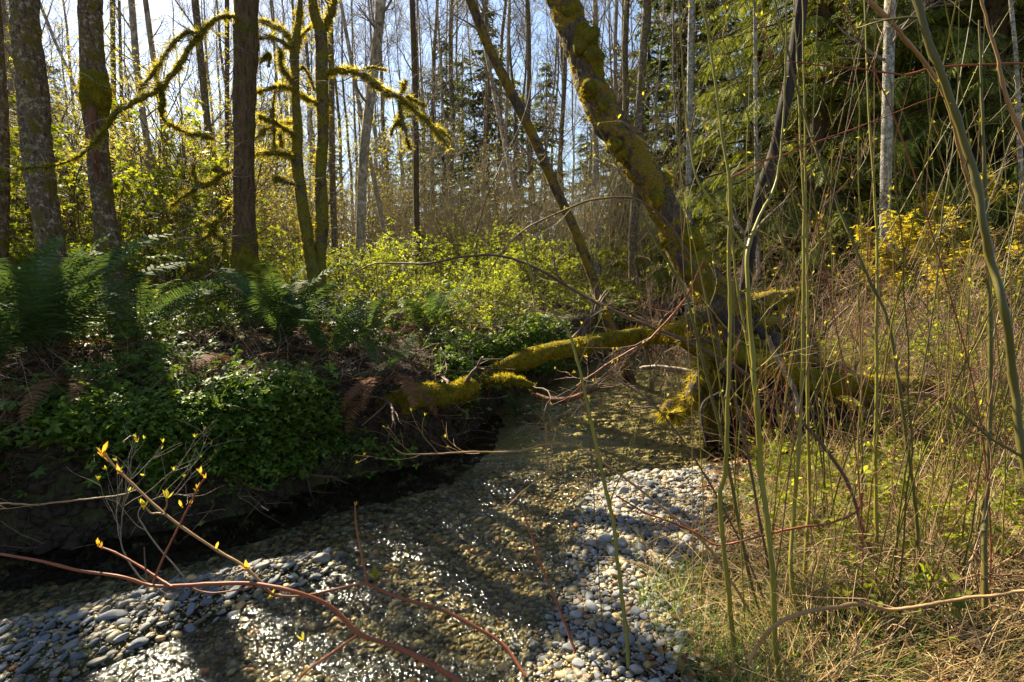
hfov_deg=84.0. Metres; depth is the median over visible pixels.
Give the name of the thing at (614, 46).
alder tree
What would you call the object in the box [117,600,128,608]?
river stone
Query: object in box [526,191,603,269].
thicket shrub
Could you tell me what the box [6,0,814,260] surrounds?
sky
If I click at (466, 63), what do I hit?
alder tree
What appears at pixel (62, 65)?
alder tree
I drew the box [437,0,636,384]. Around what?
alder tree
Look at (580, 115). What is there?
alder tree
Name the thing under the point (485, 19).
alder tree
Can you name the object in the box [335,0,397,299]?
alder tree
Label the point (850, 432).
salmonberry shrub
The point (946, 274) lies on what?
tan cane
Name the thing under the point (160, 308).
sword fern
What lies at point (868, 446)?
tan cane
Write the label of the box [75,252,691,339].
wood floor twigs
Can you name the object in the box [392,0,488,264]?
alder tree
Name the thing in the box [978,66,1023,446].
red cane
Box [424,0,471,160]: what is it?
alder tree
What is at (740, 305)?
green cane
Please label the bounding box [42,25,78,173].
alder tree
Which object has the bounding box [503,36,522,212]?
alder tree
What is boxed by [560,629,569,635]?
river stone
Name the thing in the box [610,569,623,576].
river stone
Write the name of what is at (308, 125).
alder tree
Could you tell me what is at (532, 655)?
river stone
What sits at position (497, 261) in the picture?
salmonberry shrub
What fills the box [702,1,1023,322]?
cedar tree
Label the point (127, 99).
vine maple shrub
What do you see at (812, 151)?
green cane
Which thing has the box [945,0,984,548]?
green cane
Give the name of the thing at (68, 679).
river stone
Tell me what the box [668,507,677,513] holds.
river stone
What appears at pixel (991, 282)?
tan cane
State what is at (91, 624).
river stone
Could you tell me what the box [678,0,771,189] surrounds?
alder tree
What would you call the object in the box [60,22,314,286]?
vine maple shrub
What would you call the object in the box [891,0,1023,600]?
green cane
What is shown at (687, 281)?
red cane
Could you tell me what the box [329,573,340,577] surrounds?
river stone
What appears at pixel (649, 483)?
river stone
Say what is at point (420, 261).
salmonberry shrub
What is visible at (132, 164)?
elderberry shrub
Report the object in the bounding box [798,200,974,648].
brown cane
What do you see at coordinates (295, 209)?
thicket shrub
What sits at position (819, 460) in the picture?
salmonberry shrub
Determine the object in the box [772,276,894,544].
green cane
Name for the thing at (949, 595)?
bank leaves
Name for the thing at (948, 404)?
green cane
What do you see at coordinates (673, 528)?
river stone
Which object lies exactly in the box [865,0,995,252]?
tan cane
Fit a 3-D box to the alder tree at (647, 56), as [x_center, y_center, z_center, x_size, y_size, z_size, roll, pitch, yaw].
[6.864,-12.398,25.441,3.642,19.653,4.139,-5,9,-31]
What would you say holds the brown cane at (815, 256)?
on the ground at (612, 436)
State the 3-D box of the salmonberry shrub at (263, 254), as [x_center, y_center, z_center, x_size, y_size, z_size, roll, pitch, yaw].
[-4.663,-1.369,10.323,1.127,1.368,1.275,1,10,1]
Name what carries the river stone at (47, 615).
on the ground at (612, 436)
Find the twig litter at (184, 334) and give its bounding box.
[0,278,566,549]
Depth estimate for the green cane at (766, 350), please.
3.89 m
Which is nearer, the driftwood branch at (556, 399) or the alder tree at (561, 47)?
the driftwood branch at (556, 399)
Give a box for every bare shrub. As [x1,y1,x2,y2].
[587,321,645,388]
[603,235,690,357]
[616,302,690,391]
[638,284,709,410]
[659,215,814,333]
[699,225,875,329]
[764,171,991,348]
[767,290,887,352]
[771,249,912,348]
[771,250,970,360]
[796,261,925,370]
[810,214,1023,340]
[817,305,902,404]
[817,317,888,373]
[825,323,952,418]
[831,341,984,447]
[842,298,957,373]
[851,272,955,363]
[856,308,1021,403]
[870,252,1023,375]
[873,230,1023,377]
[875,241,1014,324]
[880,249,1023,468]
[887,326,1023,438]
[911,321,1023,436]
[920,299,1023,395]
[927,274,1023,411]
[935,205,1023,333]
[951,285,1023,418]
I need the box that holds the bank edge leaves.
[0,297,648,527]
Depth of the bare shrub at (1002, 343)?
4.34 m
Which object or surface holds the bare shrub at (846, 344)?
on the ground at (612, 436)
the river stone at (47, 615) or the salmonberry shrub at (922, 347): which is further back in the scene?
the salmonberry shrub at (922, 347)
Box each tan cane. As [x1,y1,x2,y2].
[0,490,135,508]
[583,2,723,622]
[666,197,704,297]
[707,349,813,581]
[757,6,868,568]
[760,349,805,478]
[763,306,798,462]
[766,337,855,612]
[793,2,889,566]
[797,348,935,563]
[800,249,929,554]
[812,308,845,484]
[822,83,992,549]
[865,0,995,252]
[877,253,1023,617]
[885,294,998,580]
[901,246,996,491]
[915,173,969,376]
[957,104,995,435]
[963,296,997,378]
[980,0,1023,144]
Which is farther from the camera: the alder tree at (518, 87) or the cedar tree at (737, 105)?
the alder tree at (518, 87)
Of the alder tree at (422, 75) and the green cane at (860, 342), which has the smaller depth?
the green cane at (860, 342)
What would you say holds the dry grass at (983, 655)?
on the ground at (612, 436)
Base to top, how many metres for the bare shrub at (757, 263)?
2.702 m
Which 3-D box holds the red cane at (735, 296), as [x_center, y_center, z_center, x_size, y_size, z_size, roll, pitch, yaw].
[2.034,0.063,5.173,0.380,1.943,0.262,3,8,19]
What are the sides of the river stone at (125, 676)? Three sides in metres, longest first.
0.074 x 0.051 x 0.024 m
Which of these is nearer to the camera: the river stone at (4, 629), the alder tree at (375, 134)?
the river stone at (4, 629)
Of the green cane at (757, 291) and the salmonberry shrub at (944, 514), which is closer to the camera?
the salmonberry shrub at (944, 514)
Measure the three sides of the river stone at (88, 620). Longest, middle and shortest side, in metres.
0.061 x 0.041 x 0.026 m
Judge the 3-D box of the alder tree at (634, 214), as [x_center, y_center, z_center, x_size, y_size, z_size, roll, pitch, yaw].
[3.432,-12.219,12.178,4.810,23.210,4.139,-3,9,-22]
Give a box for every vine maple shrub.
[1,0,281,297]
[4,32,216,236]
[4,37,136,233]
[5,0,341,280]
[6,57,230,240]
[8,91,131,214]
[9,0,185,263]
[9,21,141,270]
[9,38,199,283]
[10,16,232,260]
[13,104,233,258]
[50,85,305,244]
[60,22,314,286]
[120,29,386,235]
[122,126,274,236]
[127,82,281,249]
[157,131,287,270]
[190,129,327,272]
[224,172,344,261]
[231,150,348,260]
[231,157,340,268]
[255,104,328,240]
[274,93,404,264]
[337,111,501,259]
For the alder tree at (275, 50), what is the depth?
40.38 m
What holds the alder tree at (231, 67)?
on the ground at (612, 436)
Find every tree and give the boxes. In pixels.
[0,0,10,290]
[0,0,263,324]
[1,0,44,27]
[1,0,64,197]
[5,0,76,313]
[5,12,120,134]
[8,10,82,142]
[9,38,71,136]
[40,0,81,112]
[40,6,80,136]
[41,0,116,148]
[42,0,78,168]
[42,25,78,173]
[46,58,78,236]
[71,0,131,317]
[103,0,184,294]
[104,0,184,280]
[105,0,172,167]
[107,0,115,172]
[115,0,170,174]
[116,101,162,177]
[141,0,210,187]
[159,0,232,156]
[166,0,231,261]
[166,2,223,141]
[171,48,219,157]
[177,0,268,152]
[178,0,230,149]
[178,116,200,170]
[196,2,232,155]
[204,0,263,235]
[205,38,232,198]
[206,12,231,168]
[209,0,279,266]
[209,0,345,314]
[210,23,233,156]
[229,13,289,241]
[254,105,299,263]
[256,0,306,177]
[256,0,308,202]
[256,0,480,292]
[257,0,311,210]
[258,0,303,199]
[258,0,313,235]
[259,0,333,220]
[261,0,352,179]
[263,0,315,176]
[266,0,359,218]
[271,0,368,259]
[272,0,340,294]
[286,0,313,181]
[289,0,357,175]
[301,0,359,252]
[301,59,316,193]
[303,4,355,246]
[304,1,379,232]
[326,132,354,257]
[328,79,352,248]
[334,1,372,200]
[335,0,391,193]
[335,0,393,279]
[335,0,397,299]
[340,0,394,267]
[342,98,378,195]
[343,0,411,236]
[343,0,425,245]
[352,44,401,237]
[353,0,398,235]
[354,3,398,210]
[359,0,423,225]
[366,110,402,258]
[372,0,466,215]
[372,89,441,258]
[378,15,409,185]
[383,0,435,269]
[384,0,440,142]
[384,0,445,256]
[387,0,442,289]
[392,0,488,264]
[394,10,438,188]
[398,0,498,270]
[401,34,479,269]
[405,0,471,264]
[407,51,437,189]
[408,0,492,262]
[417,0,484,269]
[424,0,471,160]
[433,0,499,263]
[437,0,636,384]
[437,54,496,252]
[440,29,480,195]
[441,0,533,268]
[445,0,524,265]
[449,0,538,268]
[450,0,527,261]
[452,6,528,261]
[453,9,477,206]
[461,0,567,266]
[466,0,539,284]
[470,37,502,170]
[476,0,554,257]
[478,73,551,260]
[483,0,598,271]
[494,44,534,200]
[495,0,552,275]
[498,0,555,236]
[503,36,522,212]
[511,1,585,220]
[511,36,551,221]
[519,58,573,269]
[521,0,636,270]
[523,0,696,284]
[524,0,591,236]
[536,69,576,190]
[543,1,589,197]
[545,0,940,464]
[560,84,587,202]
[564,1,640,194]
[565,116,601,257]
[566,0,620,267]
[574,21,612,243]
[577,69,661,280]
[578,0,681,216]
[578,46,639,262]
[586,0,650,301]
[587,0,669,269]
[588,0,661,148]
[601,0,685,275]
[603,0,660,280]
[617,8,662,101]
[620,10,670,148]
[623,0,737,262]
[628,3,676,127]
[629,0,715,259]
[638,0,874,306]
[639,0,766,251]
[641,0,1020,356]
[645,0,713,212]
[649,20,670,148]
[668,0,727,314]
[673,0,912,287]
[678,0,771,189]
[686,2,735,135]
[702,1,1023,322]
[706,0,807,291]
[707,0,1023,325]
[729,2,944,255]
[731,2,789,292]
[745,0,1023,322]
[817,0,1023,327]
[824,11,1023,294]
[827,0,1021,162]
[829,0,961,339]
[977,0,1023,270]
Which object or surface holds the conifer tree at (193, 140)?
on the ground at (612, 436)
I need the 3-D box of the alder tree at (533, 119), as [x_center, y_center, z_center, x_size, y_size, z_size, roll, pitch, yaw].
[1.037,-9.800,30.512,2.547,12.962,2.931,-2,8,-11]
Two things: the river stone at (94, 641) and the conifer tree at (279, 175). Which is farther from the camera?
the conifer tree at (279, 175)
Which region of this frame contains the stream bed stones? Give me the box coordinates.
[0,367,838,681]
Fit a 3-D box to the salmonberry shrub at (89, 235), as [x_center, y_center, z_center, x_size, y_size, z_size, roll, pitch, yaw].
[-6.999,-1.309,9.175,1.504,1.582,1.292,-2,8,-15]
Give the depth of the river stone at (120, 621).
2.53 m
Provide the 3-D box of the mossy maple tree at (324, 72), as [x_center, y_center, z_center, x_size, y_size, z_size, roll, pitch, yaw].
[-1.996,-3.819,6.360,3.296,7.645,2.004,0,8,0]
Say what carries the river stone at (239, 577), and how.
on the ground at (612, 436)
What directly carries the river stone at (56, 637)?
on the ground at (612, 436)
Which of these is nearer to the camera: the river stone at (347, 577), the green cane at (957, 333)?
the river stone at (347, 577)
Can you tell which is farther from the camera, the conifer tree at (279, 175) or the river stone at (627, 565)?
the conifer tree at (279, 175)
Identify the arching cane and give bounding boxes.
[326,219,878,580]
[474,55,534,247]
[483,147,769,578]
[568,276,770,619]
[577,350,612,645]
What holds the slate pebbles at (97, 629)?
on the ground at (612, 436)
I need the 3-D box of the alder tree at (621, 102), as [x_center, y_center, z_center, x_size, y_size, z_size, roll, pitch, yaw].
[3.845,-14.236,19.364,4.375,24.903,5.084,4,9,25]
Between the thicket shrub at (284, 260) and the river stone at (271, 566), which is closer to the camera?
the river stone at (271, 566)
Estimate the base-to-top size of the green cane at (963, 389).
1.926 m
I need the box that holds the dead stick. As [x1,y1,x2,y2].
[738,311,854,457]
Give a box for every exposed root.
[178,466,285,539]
[298,437,360,510]
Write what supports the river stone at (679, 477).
on the ground at (612, 436)
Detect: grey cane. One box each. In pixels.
[66,415,218,594]
[102,425,232,577]
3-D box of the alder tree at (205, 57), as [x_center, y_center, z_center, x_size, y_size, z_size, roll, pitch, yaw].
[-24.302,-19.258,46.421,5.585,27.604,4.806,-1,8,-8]
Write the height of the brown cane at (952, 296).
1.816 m
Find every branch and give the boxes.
[481,372,574,429]
[531,349,658,429]
[639,345,695,420]
[747,589,1023,681]
[836,335,1023,458]
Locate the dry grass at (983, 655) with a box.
[579,392,1023,681]
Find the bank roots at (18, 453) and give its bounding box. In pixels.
[0,345,504,570]
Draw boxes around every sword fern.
[0,229,191,376]
[0,236,98,398]
[19,250,222,348]
[154,276,231,318]
[166,258,363,355]
[252,284,400,370]
[315,290,419,349]
[355,329,416,382]
[365,277,476,339]
[500,391,543,422]
[880,308,973,356]
[929,320,1022,355]
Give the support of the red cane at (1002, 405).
on the ground at (612, 436)
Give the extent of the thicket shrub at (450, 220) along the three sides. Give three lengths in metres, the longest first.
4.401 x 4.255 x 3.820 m
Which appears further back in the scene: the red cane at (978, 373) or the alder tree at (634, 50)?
the alder tree at (634, 50)
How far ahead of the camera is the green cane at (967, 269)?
3.48 m
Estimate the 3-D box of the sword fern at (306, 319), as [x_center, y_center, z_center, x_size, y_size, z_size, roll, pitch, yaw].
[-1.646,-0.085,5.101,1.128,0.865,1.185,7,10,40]
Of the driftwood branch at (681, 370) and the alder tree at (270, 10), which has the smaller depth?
the driftwood branch at (681, 370)
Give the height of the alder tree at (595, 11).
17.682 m
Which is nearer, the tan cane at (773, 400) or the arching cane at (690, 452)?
the arching cane at (690, 452)
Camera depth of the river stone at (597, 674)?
2.17 m
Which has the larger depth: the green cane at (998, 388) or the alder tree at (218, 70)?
the alder tree at (218, 70)
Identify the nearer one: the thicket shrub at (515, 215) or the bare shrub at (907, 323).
the bare shrub at (907, 323)
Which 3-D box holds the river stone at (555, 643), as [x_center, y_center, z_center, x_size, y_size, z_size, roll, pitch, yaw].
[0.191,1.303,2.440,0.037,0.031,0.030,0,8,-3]
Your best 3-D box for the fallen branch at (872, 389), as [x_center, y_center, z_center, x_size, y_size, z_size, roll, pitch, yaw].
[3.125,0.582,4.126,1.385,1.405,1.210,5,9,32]
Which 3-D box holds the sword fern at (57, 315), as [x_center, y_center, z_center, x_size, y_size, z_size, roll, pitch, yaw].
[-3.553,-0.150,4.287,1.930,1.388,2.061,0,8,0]
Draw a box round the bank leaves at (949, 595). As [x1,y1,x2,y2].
[737,300,1023,642]
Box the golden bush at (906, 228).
[809,171,1023,347]
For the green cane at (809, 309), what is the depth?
3.24 m
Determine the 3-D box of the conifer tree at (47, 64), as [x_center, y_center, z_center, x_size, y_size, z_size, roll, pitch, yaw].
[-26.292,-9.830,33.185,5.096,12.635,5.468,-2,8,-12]
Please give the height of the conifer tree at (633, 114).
7.725 m
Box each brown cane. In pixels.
[636,0,974,529]
[718,127,820,463]
[721,43,867,507]
[776,0,868,579]
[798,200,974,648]
[810,70,1023,513]
[842,0,991,529]
[867,114,1023,613]
[877,202,970,448]
[881,257,960,413]
[899,112,964,367]
[900,239,971,444]
[908,190,979,449]
[950,182,1023,414]
[981,313,1023,467]
[988,227,1023,564]
[993,205,1023,456]
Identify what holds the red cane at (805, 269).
on the ground at (612, 436)
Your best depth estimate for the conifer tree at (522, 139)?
31.66 m
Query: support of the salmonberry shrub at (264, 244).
on the ground at (612, 436)
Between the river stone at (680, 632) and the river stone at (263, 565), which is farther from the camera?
the river stone at (263, 565)
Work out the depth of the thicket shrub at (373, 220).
27.45 m
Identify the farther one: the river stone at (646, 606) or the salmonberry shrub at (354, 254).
the salmonberry shrub at (354, 254)
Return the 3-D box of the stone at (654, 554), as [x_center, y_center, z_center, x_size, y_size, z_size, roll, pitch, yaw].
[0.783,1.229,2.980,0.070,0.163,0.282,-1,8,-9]
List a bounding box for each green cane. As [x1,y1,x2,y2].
[523,240,642,670]
[584,101,764,630]
[620,1,832,637]
[638,79,746,614]
[648,0,745,249]
[668,0,835,588]
[671,201,737,535]
[690,231,811,560]
[693,1,841,479]
[700,0,742,669]
[701,133,801,456]
[707,0,824,538]
[712,145,828,520]
[714,49,786,503]
[728,128,845,495]
[735,238,766,449]
[739,219,801,536]
[745,0,788,680]
[762,38,793,433]
[766,0,812,628]
[771,1,893,473]
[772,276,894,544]
[773,0,922,600]
[780,0,849,355]
[783,0,846,586]
[797,62,884,539]
[799,0,1015,530]
[812,190,850,401]
[814,178,893,471]
[819,50,886,496]
[820,197,862,509]
[827,206,964,558]
[828,78,936,633]
[834,234,866,355]
[835,132,977,594]
[841,0,891,579]
[841,53,912,455]
[850,72,1023,500]
[854,0,1023,479]
[854,147,874,326]
[860,83,992,406]
[865,0,956,547]
[875,58,980,399]
[877,82,944,492]
[880,249,1023,616]
[889,0,995,467]
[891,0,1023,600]
[894,258,1023,579]
[895,191,969,448]
[906,137,986,413]
[907,326,1023,564]
[915,11,994,468]
[921,127,998,563]
[930,207,1023,464]
[930,290,1023,563]
[931,129,1015,414]
[931,134,993,450]
[936,244,1001,451]
[938,216,981,382]
[939,112,1023,511]
[942,135,1023,593]
[942,234,1011,462]
[944,0,1023,582]
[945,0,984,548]
[947,241,997,407]
[949,150,1023,496]
[956,66,1023,588]
[958,180,1008,471]
[965,20,1023,637]
[969,321,1023,569]
[975,299,1023,444]
[975,318,1023,472]
[992,25,1022,454]
[993,249,1023,460]
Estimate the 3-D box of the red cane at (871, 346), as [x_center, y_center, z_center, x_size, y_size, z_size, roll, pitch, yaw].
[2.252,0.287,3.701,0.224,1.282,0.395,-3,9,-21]
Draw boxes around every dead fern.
[0,376,103,420]
[18,377,135,422]
[164,351,299,392]
[324,374,437,434]
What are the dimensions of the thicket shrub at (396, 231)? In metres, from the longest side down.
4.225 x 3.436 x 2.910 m
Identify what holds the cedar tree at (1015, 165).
on the ground at (612, 436)
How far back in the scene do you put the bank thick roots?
3.69 m
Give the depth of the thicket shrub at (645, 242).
14.66 m
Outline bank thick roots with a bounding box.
[0,346,492,568]
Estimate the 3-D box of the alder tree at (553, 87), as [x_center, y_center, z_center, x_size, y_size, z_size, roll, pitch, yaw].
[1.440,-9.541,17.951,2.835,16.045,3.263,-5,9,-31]
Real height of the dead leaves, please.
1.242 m
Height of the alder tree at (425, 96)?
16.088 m
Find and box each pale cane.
[356,408,762,635]
[507,395,601,507]
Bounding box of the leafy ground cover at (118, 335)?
[0,295,539,505]
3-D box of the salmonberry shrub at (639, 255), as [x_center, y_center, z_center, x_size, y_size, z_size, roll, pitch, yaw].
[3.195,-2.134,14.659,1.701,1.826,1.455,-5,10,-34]
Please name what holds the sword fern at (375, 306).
on the ground at (612, 436)
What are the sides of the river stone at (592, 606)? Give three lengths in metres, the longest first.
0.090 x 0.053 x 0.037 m
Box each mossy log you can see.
[361,345,514,443]
[475,281,954,431]
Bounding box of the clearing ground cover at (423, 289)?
[32,268,764,337]
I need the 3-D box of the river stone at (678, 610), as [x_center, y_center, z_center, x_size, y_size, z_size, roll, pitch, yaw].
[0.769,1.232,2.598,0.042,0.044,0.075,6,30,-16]
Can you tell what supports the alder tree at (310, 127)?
on the ground at (612, 436)
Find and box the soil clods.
[0,349,504,591]
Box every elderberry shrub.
[0,96,89,268]
[7,100,209,299]
[9,128,89,247]
[9,172,79,269]
[10,184,92,239]
[19,136,147,261]
[122,95,266,295]
[132,160,203,295]
[136,139,232,279]
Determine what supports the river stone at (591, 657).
on the ground at (612, 436)
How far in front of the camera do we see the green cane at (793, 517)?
2.44 m
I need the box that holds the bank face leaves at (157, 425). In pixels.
[0,321,571,494]
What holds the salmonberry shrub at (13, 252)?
on the ground at (612, 436)
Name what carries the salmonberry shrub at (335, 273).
on the ground at (612, 436)
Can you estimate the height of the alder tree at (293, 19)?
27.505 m
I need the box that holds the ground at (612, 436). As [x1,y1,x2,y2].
[0,262,1023,681]
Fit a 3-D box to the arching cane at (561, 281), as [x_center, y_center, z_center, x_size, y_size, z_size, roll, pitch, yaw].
[0.325,0.182,3.094,2.942,1.648,0.413,3,9,22]
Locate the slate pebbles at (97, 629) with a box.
[0,552,364,681]
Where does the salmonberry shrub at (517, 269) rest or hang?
on the ground at (612, 436)
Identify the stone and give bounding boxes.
[0,625,10,633]
[0,644,12,652]
[0,661,6,672]
[0,675,7,681]
[4,654,20,661]
[11,641,27,653]
[16,629,31,636]
[16,657,37,674]
[17,637,27,642]
[22,623,33,628]
[25,676,36,681]
[27,642,43,654]
[32,634,50,645]
[43,612,53,617]
[43,621,55,630]
[47,606,65,611]
[49,666,63,678]
[51,632,61,642]
[59,652,68,661]
[62,637,79,649]
[64,634,77,639]
[64,676,71,681]
[65,610,88,621]
[65,625,80,635]
[70,651,87,660]
[79,616,94,625]
[83,627,91,635]
[85,656,107,665]
[86,621,97,628]
[88,667,97,677]
[89,638,99,645]
[95,609,128,621]
[96,605,110,615]
[98,646,106,653]
[105,650,116,657]
[107,663,120,673]
[112,632,128,642]
[115,618,130,625]
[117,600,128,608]
[118,670,134,681]
[127,637,148,649]
[129,589,146,597]
[135,609,147,616]
[137,604,145,610]
[138,622,150,631]
[139,592,155,600]
[148,610,156,615]
[151,616,158,623]
[153,602,163,607]
[156,583,176,594]
[156,621,169,625]
[159,642,166,649]
[161,600,174,614]
[164,592,179,599]
[172,622,181,630]
[177,589,191,601]
[183,623,194,632]
[185,602,195,616]
[193,618,204,624]
[196,575,207,580]
[199,598,213,605]
[204,587,220,597]
[214,575,223,581]
[218,568,229,575]
[224,585,241,599]
[225,610,237,622]
[233,574,244,580]
[243,606,252,613]
[248,558,262,564]
[254,561,269,569]
[254,594,263,601]
[259,612,270,620]
[267,574,280,583]
[269,564,276,569]
[272,601,282,607]
[280,561,295,568]
[287,575,295,579]
[290,583,296,588]
[310,573,321,579]
[311,553,330,563]
[323,547,331,552]
[325,593,334,602]
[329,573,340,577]
[339,553,347,558]
[342,575,352,579]
[355,570,363,575]
[509,643,522,651]
[526,631,532,637]
[526,639,539,650]
[526,652,536,660]
[538,655,547,661]
[540,582,551,588]
[545,614,552,620]
[552,641,560,647]
[554,590,560,596]
[554,661,564,668]
[556,614,564,620]
[559,622,566,629]
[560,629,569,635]
[562,643,575,652]
[563,510,573,516]
[570,610,582,619]
[570,626,579,629]
[571,658,584,668]
[573,599,581,605]
[579,646,586,651]
[581,631,588,638]
[582,673,590,681]
[583,615,591,619]
[585,496,593,501]
[585,591,593,600]
[585,599,599,612]
[586,507,593,512]
[586,540,595,545]
[588,653,596,661]
[589,636,597,647]
[591,660,601,666]
[593,670,601,678]
[595,576,604,584]
[597,506,605,513]
[597,533,611,542]
[597,622,603,627]
[599,560,607,564]
[601,665,611,672]
[603,652,609,660]
[604,606,611,611]
[604,623,618,633]
[606,544,614,556]
[607,618,616,623]
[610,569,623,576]
[611,590,619,598]
[611,645,618,653]
[612,602,620,608]
[616,666,625,674]
[617,486,627,494]
[617,515,624,522]
[617,633,634,645]
[618,537,626,547]
[621,548,631,553]
[622,562,629,569]
[626,517,637,523]
[626,568,634,573]
[629,664,643,673]
[630,497,638,503]
[630,606,642,615]
[631,581,642,588]
[631,628,640,633]
[634,621,640,628]
[635,541,646,550]
[636,654,645,662]
[637,637,646,643]
[639,613,648,619]
[641,602,648,608]
[642,504,650,509]
[642,515,650,521]
[642,632,649,637]
[643,497,652,504]
[643,531,652,537]
[645,481,653,486]
[645,623,652,629]
[645,642,652,650]
[647,549,661,562]
[653,547,661,552]
[655,626,664,631]
[655,655,665,662]
[656,638,664,645]
[664,665,677,673]
[665,651,673,659]
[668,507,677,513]
[669,524,678,529]
[672,553,682,561]
[673,645,684,653]
[674,630,689,646]
[675,475,682,481]
[675,603,682,614]
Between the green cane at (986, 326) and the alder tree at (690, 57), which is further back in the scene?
the alder tree at (690, 57)
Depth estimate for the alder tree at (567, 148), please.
44.76 m
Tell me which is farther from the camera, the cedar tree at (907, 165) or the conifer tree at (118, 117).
the conifer tree at (118, 117)
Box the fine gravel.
[491,461,771,681]
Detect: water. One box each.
[0,358,832,681]
[605,324,849,357]
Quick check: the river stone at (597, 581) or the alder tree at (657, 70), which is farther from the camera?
the alder tree at (657, 70)
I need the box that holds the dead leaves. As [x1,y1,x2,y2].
[0,313,1023,681]
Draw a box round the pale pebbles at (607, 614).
[504,464,729,681]
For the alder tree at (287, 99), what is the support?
on the ground at (612, 436)
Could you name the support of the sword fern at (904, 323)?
on the ground at (612, 436)
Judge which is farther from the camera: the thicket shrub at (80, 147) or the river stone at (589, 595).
the thicket shrub at (80, 147)
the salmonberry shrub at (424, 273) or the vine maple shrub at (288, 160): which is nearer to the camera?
the salmonberry shrub at (424, 273)
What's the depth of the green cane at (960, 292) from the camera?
4.81 m
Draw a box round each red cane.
[0,441,526,681]
[522,509,575,653]
[539,258,705,425]
[560,104,752,466]
[616,493,862,545]
[717,242,758,344]
[718,347,774,542]
[721,99,834,444]
[726,360,792,536]
[731,94,941,178]
[742,0,863,606]
[752,8,1023,78]
[759,23,887,506]
[831,295,902,453]
[838,0,991,599]
[844,227,896,481]
[845,66,914,401]
[864,331,1023,497]
[881,291,1005,461]
[897,412,1023,633]
[945,338,1023,445]
[952,238,1009,410]
[976,357,1023,455]
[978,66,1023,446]
[991,359,1023,446]
[996,99,1022,348]
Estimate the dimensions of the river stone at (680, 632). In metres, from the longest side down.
0.082 x 0.064 x 0.063 m
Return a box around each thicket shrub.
[7,34,215,260]
[51,97,147,252]
[64,123,216,260]
[136,117,291,220]
[172,117,340,261]
[223,162,351,277]
[259,165,351,247]
[261,129,359,248]
[268,185,298,266]
[270,134,395,266]
[280,155,374,260]
[285,157,422,258]
[286,129,412,265]
[291,109,455,267]
[328,191,398,250]
[336,162,474,287]
[339,185,422,253]
[354,138,506,277]
[368,148,461,268]
[370,176,460,243]
[375,179,474,271]
[397,136,532,274]
[401,173,503,272]
[404,180,487,275]
[419,88,575,271]
[422,163,498,270]
[424,130,590,283]
[468,172,552,270]
[473,118,621,278]
[501,161,611,274]
[509,118,714,279]
[512,210,553,267]
[516,117,659,290]
[519,166,628,258]
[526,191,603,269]
[558,126,721,291]
[565,120,698,284]
[566,103,771,290]
[620,150,696,271]
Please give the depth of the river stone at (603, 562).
3.03 m
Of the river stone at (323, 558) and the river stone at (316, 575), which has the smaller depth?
the river stone at (316, 575)
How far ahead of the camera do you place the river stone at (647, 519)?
3.48 m
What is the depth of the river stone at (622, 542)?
3.16 m
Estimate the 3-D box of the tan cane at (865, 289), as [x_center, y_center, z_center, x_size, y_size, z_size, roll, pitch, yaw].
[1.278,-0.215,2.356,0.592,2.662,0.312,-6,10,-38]
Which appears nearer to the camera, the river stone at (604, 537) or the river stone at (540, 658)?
the river stone at (540, 658)
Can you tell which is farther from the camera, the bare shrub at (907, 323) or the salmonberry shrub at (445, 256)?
the salmonberry shrub at (445, 256)
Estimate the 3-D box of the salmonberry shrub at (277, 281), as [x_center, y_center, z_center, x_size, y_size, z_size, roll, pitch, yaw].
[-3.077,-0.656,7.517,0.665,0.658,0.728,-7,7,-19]
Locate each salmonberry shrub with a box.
[3,230,35,280]
[9,208,65,292]
[9,222,37,266]
[10,206,147,299]
[12,231,126,300]
[16,209,132,284]
[67,234,161,293]
[75,236,166,297]
[122,234,220,297]
[124,239,173,297]
[125,218,228,295]
[152,235,230,301]
[158,187,291,307]
[158,210,287,295]
[166,231,221,282]
[191,208,285,288]
[228,231,285,277]
[258,267,298,295]
[267,232,335,299]
[274,231,351,290]
[274,238,339,278]
[298,240,365,288]
[305,247,372,305]
[327,248,379,276]
[328,237,408,276]
[328,282,348,302]
[329,215,424,311]
[334,240,400,301]
[340,250,376,276]
[349,234,410,287]
[367,224,443,281]
[367,231,425,297]
[392,264,431,299]
[402,273,434,300]
[403,220,472,282]
[411,231,459,272]
[412,260,450,286]
[413,276,457,301]
[423,242,492,300]
[424,222,481,286]
[435,282,487,331]
[440,206,508,292]
[452,248,533,319]
[466,243,522,299]
[473,237,521,278]
[477,268,516,307]
[478,271,528,316]
[481,221,561,294]
[485,244,528,293]
[494,230,561,295]
[509,238,565,301]
[534,246,594,299]
[549,224,605,294]
[562,221,619,285]
[589,235,626,277]
[589,237,655,289]
[610,225,666,286]
[622,236,667,273]
[640,234,667,282]
[762,428,811,488]
[775,421,845,472]
[801,443,877,495]
[816,327,874,363]
[826,332,890,374]
[830,505,890,546]
[834,405,901,461]
[842,462,919,515]
[865,314,961,376]
[865,356,954,411]
[874,274,981,360]
[878,397,964,472]
[887,430,984,498]
[894,307,1000,397]
[908,490,1001,542]
[922,392,1010,472]
[944,251,1023,360]
[945,431,1023,499]
[967,332,1023,387]
[973,378,1023,468]
[979,453,1023,532]
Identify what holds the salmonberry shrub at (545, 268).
on the ground at (612, 436)

